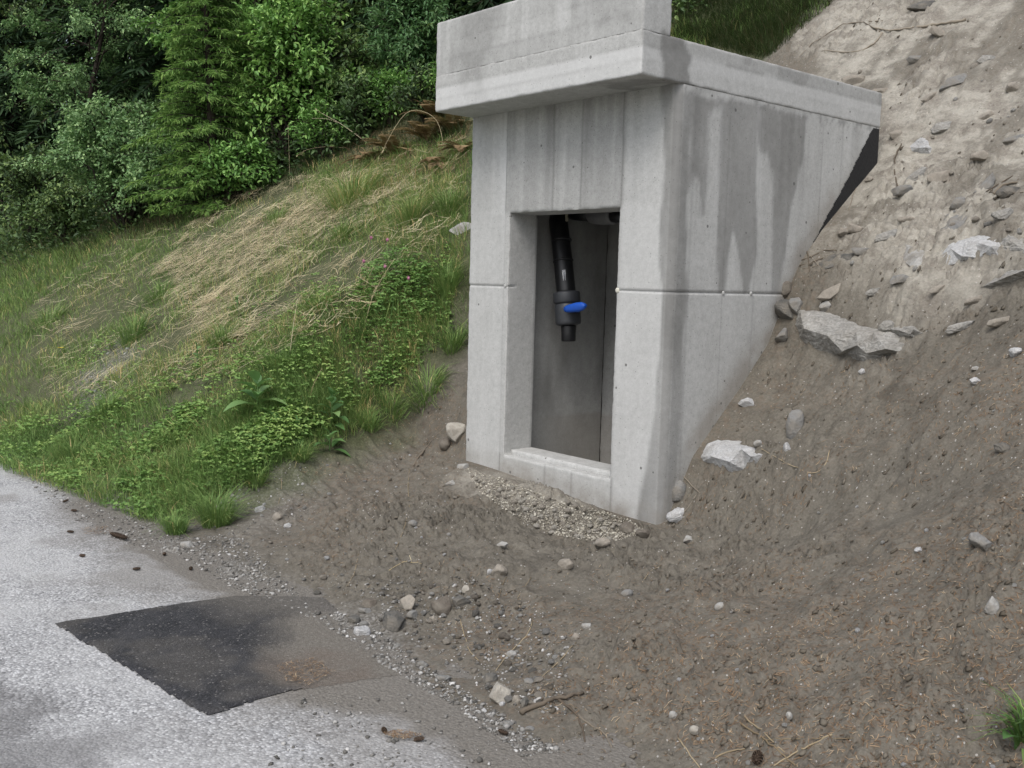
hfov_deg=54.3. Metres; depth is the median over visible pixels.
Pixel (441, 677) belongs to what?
rock
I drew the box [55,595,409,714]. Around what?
asphalt patch
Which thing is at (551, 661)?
stone
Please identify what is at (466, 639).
straw stalk
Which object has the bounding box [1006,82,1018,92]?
rock
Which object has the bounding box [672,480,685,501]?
rock
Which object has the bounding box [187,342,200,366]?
leafy plant
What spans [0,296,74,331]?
grass tuft
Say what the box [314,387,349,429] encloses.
leafy plant
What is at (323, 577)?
stone
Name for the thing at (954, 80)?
rock
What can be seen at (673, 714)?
rock
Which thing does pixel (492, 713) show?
gravel
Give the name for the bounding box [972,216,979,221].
stone
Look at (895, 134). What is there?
rock
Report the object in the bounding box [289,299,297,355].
dry grass stalk
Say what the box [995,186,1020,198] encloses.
rock
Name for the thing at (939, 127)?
rock
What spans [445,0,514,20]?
spruce
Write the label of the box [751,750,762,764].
pine cone
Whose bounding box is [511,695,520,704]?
rock
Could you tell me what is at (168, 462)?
grass
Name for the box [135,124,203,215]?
alder shrub
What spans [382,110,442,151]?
dry grass stalk
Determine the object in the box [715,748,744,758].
straw stalk
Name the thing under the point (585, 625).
rock
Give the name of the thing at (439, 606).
rock
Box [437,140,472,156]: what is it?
fern
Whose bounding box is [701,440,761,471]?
rock
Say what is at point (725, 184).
concrete shelter
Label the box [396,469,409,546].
straw stalk
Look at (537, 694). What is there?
stone
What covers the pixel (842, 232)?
rock
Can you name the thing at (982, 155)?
rock
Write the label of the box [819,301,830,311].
rock
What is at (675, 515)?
rock
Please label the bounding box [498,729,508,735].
pine cone
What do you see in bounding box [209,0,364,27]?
shade tree
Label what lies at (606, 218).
overflow pipe
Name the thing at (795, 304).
rock
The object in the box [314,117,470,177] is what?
dead stalks
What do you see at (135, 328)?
grass tuft
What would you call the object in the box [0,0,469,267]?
undergrowth
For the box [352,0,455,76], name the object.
rowan shrub
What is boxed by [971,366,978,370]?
rock
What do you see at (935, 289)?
rock
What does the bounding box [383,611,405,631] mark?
rock
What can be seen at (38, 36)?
spruce
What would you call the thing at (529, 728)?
rock
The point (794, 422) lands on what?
rock
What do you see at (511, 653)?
rock
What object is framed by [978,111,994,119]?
rock
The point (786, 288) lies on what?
rock
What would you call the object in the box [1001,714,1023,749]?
leafy plant
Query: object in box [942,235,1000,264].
rock
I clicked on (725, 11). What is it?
grass
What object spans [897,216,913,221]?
rock
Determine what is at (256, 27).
spruce
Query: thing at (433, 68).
tall weeds
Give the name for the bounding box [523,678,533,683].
rock
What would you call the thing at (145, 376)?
grass
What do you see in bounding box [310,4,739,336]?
grass
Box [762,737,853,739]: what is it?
straw stalk
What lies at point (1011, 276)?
rock
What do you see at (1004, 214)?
rock
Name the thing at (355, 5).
dark shrub
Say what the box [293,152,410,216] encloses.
grass tuft
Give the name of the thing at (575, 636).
rock
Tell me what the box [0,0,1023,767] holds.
hillside
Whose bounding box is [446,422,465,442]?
rock
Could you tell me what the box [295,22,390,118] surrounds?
bramble
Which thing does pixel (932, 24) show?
dead branch
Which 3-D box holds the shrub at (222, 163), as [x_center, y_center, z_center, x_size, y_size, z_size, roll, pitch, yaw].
[-3.839,-3.043,14.140,1.374,1.009,1.586,2,6,1]
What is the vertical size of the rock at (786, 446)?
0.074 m
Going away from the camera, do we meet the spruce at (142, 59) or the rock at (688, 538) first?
the rock at (688, 538)
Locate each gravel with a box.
[31,348,575,767]
[468,467,642,540]
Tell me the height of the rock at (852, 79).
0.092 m
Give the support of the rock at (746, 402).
on the hillside
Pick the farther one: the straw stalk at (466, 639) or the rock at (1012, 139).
the rock at (1012, 139)
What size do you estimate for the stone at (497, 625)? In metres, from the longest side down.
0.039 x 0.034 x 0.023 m
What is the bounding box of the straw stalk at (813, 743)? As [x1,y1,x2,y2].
[773,734,832,765]
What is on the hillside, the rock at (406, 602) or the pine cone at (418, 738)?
the rock at (406, 602)
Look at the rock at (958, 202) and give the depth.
6.08 m
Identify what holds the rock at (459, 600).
on the hillside
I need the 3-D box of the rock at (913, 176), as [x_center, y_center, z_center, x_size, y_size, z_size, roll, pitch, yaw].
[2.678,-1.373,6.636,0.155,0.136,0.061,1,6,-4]
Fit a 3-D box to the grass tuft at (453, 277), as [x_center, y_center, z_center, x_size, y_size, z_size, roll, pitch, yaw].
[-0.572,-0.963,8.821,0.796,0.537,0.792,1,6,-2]
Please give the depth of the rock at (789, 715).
3.39 m
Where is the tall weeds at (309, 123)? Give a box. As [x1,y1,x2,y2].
[285,92,354,160]
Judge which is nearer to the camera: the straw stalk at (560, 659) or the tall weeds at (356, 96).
the straw stalk at (560, 659)
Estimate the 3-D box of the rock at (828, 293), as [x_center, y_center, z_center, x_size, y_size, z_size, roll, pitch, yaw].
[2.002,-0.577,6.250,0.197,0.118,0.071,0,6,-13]
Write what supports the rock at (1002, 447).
on the hillside
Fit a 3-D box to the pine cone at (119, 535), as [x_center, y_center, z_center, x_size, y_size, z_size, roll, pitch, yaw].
[-2.405,0.927,6.107,0.207,0.035,0.035,4,6,39]
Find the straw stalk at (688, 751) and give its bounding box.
[677,737,699,767]
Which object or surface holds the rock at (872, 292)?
on the hillside
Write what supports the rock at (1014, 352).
on the hillside
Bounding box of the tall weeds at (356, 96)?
[320,70,399,143]
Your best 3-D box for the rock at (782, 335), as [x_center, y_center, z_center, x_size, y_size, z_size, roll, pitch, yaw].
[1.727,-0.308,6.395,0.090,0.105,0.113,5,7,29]
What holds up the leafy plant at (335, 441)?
on the hillside
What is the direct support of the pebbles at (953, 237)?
on the hillside
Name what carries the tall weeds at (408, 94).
on the hillside
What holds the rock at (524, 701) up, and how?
on the hillside
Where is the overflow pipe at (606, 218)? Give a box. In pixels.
[568,212,619,224]
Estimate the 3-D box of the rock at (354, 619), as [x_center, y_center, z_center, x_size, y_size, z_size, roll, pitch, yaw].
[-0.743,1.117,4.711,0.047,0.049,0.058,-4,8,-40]
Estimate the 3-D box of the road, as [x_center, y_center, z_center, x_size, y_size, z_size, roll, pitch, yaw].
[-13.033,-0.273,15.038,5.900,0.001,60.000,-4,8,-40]
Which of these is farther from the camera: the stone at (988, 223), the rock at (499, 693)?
the stone at (988, 223)
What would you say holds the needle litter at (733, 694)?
on the hillside
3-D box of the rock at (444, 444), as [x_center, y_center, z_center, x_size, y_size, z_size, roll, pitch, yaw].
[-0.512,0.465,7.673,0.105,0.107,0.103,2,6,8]
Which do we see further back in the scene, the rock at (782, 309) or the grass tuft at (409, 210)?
the grass tuft at (409, 210)
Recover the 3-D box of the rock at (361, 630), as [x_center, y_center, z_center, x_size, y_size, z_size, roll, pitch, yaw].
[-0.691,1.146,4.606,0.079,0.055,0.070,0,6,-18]
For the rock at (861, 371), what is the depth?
5.73 m
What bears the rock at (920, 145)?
on the hillside
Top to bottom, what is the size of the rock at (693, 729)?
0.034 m
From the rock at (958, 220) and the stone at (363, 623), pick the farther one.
the rock at (958, 220)
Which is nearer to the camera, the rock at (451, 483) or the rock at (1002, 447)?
the rock at (1002, 447)
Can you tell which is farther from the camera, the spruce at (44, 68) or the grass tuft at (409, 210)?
the spruce at (44, 68)
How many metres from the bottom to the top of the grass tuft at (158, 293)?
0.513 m
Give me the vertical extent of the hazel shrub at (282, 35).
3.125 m
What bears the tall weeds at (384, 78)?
on the hillside
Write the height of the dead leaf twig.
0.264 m
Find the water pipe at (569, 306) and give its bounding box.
[549,214,586,341]
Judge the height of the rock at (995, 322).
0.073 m
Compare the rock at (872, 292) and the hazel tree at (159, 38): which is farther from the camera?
the hazel tree at (159, 38)
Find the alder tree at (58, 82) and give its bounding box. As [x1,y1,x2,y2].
[0,0,195,190]
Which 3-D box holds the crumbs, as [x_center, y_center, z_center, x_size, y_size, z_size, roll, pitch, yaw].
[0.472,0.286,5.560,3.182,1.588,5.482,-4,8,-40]
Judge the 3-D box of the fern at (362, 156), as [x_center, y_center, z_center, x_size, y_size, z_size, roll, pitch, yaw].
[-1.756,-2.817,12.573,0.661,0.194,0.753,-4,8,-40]
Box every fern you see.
[340,151,387,164]
[362,134,419,152]
[390,121,443,140]
[400,100,444,117]
[418,156,447,169]
[424,114,472,131]
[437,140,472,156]
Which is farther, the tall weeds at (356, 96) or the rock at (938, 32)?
the tall weeds at (356, 96)
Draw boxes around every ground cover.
[0,396,333,520]
[1,238,453,427]
[340,260,454,389]
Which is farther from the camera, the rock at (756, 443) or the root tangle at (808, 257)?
the root tangle at (808, 257)
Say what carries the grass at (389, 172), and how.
on the hillside
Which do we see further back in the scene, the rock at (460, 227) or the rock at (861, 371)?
the rock at (460, 227)
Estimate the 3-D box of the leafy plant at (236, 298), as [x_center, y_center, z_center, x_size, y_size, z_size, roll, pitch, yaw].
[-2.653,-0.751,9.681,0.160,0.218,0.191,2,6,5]
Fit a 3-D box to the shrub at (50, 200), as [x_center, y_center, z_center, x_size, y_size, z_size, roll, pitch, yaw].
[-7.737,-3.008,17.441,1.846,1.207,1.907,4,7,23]
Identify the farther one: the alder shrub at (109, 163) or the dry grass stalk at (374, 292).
the alder shrub at (109, 163)
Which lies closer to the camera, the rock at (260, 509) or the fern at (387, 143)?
the rock at (260, 509)
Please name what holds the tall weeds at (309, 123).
on the hillside
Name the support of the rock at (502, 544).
on the hillside
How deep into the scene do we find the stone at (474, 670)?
4.16 m
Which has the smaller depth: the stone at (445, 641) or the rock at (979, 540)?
the rock at (979, 540)
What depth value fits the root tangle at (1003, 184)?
6.01 m
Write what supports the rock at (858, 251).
on the hillside
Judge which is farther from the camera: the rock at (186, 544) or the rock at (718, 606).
the rock at (186, 544)
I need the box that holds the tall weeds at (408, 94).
[384,55,436,123]
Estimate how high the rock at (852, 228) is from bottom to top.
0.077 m
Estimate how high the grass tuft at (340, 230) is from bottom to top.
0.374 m
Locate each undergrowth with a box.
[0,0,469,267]
[671,0,720,23]
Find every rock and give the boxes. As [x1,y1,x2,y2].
[180,541,192,546]
[254,506,265,512]
[272,512,282,520]
[284,523,290,527]
[347,615,360,623]
[353,625,370,635]
[358,608,370,613]
[362,598,376,607]
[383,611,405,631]
[399,594,414,610]
[406,610,416,618]
[408,520,416,526]
[417,661,428,666]
[429,615,437,622]
[431,596,450,615]
[436,674,451,681]
[438,437,450,450]
[445,480,454,485]
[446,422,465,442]
[449,222,470,234]
[453,594,470,607]
[457,463,468,468]
[462,585,469,592]
[483,672,497,683]
[489,682,510,703]
[491,564,506,575]
[497,541,507,548]
[503,720,512,725]
[506,650,516,656]
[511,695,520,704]
[521,696,528,707]
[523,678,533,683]
[524,726,534,730]
[558,559,573,569]
[571,633,579,639]
[581,623,590,628]
[595,538,610,546]
[620,522,634,534]
[621,589,632,596]
[636,529,649,537]
[666,507,683,522]
[668,711,676,718]
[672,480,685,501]
[683,535,691,542]
[689,725,698,734]
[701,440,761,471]
[714,602,722,610]
[738,397,753,406]
[753,440,761,446]
[774,299,792,319]
[774,328,787,341]
[781,281,792,298]
[783,442,790,451]
[786,409,803,438]
[786,712,792,719]
[789,297,802,314]
[817,283,840,300]
[818,253,853,268]
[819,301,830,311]
[838,228,848,236]
[841,75,864,84]
[847,223,863,233]
[851,247,867,255]
[858,368,865,373]
[865,176,872,181]
[865,287,879,295]
[872,88,887,92]
[874,229,896,242]
[878,320,893,331]
[889,130,901,139]
[889,274,908,284]
[890,326,927,337]
[891,184,912,195]
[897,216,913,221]
[903,244,924,266]
[904,167,926,183]
[906,55,920,63]
[907,0,935,11]
[910,138,931,153]
[914,547,921,552]
[921,92,936,102]
[927,170,950,181]
[928,25,944,37]
[928,284,945,293]
[931,121,951,133]
[939,73,966,91]
[939,213,966,229]
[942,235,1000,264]
[945,320,974,333]
[949,197,964,209]
[964,295,981,305]
[968,532,992,551]
[969,377,979,384]
[970,150,987,161]
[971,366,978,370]
[973,173,995,193]
[976,55,994,63]
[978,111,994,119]
[980,268,1023,288]
[984,596,998,614]
[986,316,1009,327]
[991,207,1013,219]
[994,442,1010,452]
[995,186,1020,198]
[1000,234,1023,252]
[1002,134,1023,143]
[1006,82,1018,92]
[1009,347,1021,357]
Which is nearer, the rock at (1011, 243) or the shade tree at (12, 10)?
the rock at (1011, 243)
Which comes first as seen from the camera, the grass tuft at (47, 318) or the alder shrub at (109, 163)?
the grass tuft at (47, 318)
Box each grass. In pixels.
[0,107,472,280]
[0,127,470,528]
[0,202,234,321]
[0,289,452,523]
[298,127,468,251]
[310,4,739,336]
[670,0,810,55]
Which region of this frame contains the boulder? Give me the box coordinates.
[795,310,909,360]
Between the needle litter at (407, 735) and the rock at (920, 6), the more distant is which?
the rock at (920, 6)
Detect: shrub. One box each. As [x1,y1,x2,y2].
[0,136,99,239]
[0,177,109,242]
[10,90,192,229]
[106,97,231,157]
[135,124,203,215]
[184,134,288,201]
[192,0,371,168]
[311,0,376,83]
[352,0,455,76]
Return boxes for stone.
[314,590,320,594]
[320,575,326,579]
[359,621,368,625]
[442,638,450,644]
[471,594,477,600]
[472,610,479,616]
[472,668,477,673]
[473,644,481,648]
[493,623,500,627]
[498,632,506,638]
[503,660,511,665]
[504,635,510,640]
[504,695,512,702]
[528,667,536,672]
[534,676,543,682]
[534,691,543,697]
[542,628,549,633]
[548,659,554,663]
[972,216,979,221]
[984,221,991,226]
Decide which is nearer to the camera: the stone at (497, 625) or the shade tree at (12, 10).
the stone at (497, 625)
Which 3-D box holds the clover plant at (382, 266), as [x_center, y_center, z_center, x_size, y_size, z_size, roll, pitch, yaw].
[-1.003,-0.871,8.799,0.708,0.859,0.806,-4,8,-40]
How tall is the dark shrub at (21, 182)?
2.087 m
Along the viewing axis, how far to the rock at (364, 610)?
4.81 m
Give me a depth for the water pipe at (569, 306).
7.10 m
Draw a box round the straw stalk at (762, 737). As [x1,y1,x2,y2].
[735,716,795,765]
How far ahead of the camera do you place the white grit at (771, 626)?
3.78 m
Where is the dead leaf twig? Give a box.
[413,428,443,465]
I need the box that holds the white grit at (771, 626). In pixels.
[331,380,1022,767]
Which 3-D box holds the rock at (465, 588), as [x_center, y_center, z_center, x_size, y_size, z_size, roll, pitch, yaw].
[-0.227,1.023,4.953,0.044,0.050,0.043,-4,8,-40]
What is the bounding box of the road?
[0,450,640,767]
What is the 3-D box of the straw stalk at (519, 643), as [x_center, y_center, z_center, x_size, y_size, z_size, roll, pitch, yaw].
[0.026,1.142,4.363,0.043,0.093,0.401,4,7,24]
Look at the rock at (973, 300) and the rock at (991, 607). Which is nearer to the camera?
the rock at (991, 607)
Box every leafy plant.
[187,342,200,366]
[223,371,287,417]
[228,295,242,313]
[294,415,303,446]
[313,428,350,456]
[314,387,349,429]
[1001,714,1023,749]
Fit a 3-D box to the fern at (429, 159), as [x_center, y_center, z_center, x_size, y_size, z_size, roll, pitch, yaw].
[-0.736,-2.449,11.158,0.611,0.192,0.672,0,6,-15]
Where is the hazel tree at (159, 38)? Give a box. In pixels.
[130,0,314,129]
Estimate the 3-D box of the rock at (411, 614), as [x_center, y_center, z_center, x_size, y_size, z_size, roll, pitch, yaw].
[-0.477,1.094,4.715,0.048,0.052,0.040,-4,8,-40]
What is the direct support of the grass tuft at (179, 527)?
on the hillside
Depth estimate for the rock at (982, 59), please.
7.20 m
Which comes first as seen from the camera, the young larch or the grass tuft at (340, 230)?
the grass tuft at (340, 230)
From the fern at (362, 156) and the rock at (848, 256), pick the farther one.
the fern at (362, 156)
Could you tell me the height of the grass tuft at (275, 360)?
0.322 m
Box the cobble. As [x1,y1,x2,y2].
[531,516,537,521]
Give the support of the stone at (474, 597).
on the hillside
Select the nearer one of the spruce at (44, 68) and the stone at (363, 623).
the stone at (363, 623)
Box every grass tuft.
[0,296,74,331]
[43,434,101,465]
[75,389,130,424]
[88,304,159,349]
[122,275,185,307]
[139,414,199,449]
[143,508,196,536]
[175,480,269,528]
[189,313,251,350]
[236,461,283,491]
[247,343,316,375]
[261,202,294,227]
[277,438,323,462]
[281,278,352,316]
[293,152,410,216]
[322,215,362,243]
[341,399,394,436]
[362,380,416,423]
[385,186,439,226]
[388,360,465,418]
[413,178,470,217]
[418,254,469,300]
[419,316,468,358]
[965,682,1023,761]
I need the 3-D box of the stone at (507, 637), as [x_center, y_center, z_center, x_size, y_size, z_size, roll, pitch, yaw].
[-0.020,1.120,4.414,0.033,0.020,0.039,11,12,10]
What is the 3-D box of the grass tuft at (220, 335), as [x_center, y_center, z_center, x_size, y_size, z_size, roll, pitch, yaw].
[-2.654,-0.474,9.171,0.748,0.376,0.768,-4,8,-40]
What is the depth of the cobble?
5.88 m
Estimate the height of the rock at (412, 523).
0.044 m
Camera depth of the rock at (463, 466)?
7.10 m
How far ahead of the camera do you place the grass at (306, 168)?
13.98 m
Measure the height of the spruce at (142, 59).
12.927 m
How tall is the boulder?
0.340 m
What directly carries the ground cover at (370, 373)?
on the hillside
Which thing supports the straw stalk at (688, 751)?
on the hillside
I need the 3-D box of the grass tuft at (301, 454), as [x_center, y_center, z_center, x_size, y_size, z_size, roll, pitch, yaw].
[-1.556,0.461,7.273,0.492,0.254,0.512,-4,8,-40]
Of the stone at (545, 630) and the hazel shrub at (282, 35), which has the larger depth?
the hazel shrub at (282, 35)
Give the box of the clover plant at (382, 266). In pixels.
[355,236,438,332]
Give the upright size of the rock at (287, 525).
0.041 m
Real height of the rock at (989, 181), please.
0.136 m
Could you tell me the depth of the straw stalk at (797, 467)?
5.43 m
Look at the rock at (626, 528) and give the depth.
5.72 m
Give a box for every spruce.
[0,0,68,224]
[0,0,149,191]
[0,0,186,192]
[1,0,57,150]
[73,0,247,165]
[201,0,382,130]
[303,0,504,91]
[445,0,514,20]
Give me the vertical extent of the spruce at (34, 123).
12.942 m
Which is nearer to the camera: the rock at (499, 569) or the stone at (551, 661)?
the stone at (551, 661)
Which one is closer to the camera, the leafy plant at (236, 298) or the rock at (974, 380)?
the rock at (974, 380)
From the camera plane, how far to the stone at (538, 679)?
3.94 m
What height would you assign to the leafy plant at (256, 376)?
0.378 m
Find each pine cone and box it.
[110,532,128,539]
[413,736,424,741]
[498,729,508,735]
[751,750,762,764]
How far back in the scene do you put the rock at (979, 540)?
3.86 m
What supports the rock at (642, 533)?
on the hillside
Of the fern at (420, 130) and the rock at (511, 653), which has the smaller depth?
the rock at (511, 653)
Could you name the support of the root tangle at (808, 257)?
on the hillside
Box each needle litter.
[84,525,422,738]
[297,334,1023,767]
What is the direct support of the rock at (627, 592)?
on the hillside
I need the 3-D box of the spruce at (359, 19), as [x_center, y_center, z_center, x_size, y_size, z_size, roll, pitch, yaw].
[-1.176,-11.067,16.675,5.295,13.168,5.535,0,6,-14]
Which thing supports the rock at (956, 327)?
on the hillside
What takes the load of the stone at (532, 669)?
on the hillside
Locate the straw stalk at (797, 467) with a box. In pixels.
[762,449,829,472]
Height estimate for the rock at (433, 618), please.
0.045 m
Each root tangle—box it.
[799,249,842,276]
[986,175,1023,196]
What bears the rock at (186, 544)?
on the hillside
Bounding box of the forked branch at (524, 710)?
[519,691,611,746]
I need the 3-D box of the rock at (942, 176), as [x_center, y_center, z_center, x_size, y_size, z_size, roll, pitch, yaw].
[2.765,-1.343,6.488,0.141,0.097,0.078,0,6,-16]
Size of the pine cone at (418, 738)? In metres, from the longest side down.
0.043 x 0.020 x 0.020 m
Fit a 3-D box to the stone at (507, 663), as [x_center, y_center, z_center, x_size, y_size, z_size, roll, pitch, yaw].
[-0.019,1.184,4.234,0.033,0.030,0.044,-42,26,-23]
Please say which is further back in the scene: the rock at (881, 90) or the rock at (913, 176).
the rock at (881, 90)
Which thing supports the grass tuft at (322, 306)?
on the hillside
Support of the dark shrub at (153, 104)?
on the hillside
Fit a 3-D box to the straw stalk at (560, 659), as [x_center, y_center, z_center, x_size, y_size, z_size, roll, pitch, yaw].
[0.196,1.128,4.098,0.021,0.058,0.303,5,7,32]
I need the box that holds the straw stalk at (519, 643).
[496,621,532,669]
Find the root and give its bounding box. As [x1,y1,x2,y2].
[893,143,901,185]
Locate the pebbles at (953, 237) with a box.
[795,2,1023,312]
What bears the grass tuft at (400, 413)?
on the hillside
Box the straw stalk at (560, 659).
[542,642,576,676]
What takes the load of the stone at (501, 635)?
on the hillside
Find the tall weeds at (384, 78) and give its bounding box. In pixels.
[358,61,417,130]
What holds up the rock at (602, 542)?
on the hillside
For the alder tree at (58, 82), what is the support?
on the hillside
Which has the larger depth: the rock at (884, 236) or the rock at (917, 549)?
the rock at (884, 236)
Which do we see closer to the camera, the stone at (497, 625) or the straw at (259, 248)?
the stone at (497, 625)
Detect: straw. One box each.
[33,130,468,395]
[158,169,408,341]
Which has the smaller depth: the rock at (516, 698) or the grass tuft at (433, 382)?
the rock at (516, 698)
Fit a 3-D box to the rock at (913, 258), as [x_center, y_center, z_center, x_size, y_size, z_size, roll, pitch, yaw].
[2.462,-0.755,6.085,0.180,0.200,0.485,3,6,13]
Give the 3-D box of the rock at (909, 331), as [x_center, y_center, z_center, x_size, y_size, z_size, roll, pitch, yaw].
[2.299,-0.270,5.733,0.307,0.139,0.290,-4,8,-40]
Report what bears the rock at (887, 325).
on the boulder
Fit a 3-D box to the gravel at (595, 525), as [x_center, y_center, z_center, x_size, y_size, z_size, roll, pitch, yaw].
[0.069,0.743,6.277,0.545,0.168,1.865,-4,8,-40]
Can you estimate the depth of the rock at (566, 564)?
5.16 m
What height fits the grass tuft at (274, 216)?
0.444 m
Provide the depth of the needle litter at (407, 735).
4.07 m
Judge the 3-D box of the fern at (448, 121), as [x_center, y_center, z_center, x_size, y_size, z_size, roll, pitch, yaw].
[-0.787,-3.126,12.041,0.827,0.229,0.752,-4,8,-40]
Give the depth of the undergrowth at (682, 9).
11.63 m
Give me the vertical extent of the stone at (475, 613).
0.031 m
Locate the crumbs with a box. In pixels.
[253,305,1023,767]
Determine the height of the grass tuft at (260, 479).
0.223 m
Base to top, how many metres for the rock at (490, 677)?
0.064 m
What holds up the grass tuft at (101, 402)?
on the hillside
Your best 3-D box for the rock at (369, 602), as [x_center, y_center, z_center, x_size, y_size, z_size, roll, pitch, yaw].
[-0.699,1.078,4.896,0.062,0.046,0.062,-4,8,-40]
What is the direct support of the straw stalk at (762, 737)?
on the hillside
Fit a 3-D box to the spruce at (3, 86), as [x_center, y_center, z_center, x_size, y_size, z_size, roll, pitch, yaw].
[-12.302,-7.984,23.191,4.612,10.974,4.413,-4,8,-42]
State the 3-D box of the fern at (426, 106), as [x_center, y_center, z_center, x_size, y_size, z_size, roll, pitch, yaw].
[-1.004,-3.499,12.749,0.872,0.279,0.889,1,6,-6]
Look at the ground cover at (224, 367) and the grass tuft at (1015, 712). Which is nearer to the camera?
the grass tuft at (1015, 712)
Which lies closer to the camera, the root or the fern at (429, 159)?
the root
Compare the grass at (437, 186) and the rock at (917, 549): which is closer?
the rock at (917, 549)
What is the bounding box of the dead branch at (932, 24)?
[795,18,965,61]
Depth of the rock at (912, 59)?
7.69 m
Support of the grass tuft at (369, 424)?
on the hillside
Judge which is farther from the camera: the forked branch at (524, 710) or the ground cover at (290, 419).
the ground cover at (290, 419)
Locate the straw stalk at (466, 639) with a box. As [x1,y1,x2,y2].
[460,619,478,660]
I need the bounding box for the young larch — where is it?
[120,0,290,218]
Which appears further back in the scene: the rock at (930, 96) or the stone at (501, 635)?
the rock at (930, 96)
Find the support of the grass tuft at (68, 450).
on the hillside
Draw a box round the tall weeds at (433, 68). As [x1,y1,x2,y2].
[418,61,436,99]
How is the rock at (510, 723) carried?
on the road
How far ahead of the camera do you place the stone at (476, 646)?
4.36 m
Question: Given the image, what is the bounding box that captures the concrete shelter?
[435,0,881,524]
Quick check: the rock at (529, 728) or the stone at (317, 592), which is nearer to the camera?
the rock at (529, 728)
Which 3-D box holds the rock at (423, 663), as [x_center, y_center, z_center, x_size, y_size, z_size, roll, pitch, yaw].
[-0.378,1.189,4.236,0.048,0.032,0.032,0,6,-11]
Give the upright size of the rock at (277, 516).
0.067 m
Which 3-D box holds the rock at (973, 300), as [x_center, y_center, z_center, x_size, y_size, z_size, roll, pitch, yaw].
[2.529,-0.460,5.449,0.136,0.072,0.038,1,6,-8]
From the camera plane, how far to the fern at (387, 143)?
12.09 m
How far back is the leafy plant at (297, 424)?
7.41 m
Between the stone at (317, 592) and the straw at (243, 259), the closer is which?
the stone at (317, 592)
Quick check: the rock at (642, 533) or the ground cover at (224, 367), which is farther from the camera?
the ground cover at (224, 367)
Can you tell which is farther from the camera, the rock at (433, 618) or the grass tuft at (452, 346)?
the grass tuft at (452, 346)
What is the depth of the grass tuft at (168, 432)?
7.68 m
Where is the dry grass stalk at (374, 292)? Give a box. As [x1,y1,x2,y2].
[364,260,393,324]
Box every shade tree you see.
[0,0,87,215]
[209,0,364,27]
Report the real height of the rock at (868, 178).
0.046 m
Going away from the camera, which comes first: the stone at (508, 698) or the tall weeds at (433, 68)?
the stone at (508, 698)
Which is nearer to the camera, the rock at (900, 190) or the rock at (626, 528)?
the rock at (626, 528)
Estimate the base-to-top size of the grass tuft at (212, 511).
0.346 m
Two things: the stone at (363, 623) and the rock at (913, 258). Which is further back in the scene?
the rock at (913, 258)
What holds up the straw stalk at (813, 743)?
on the hillside
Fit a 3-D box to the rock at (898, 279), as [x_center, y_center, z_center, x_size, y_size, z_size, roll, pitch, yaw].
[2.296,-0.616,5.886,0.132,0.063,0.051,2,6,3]

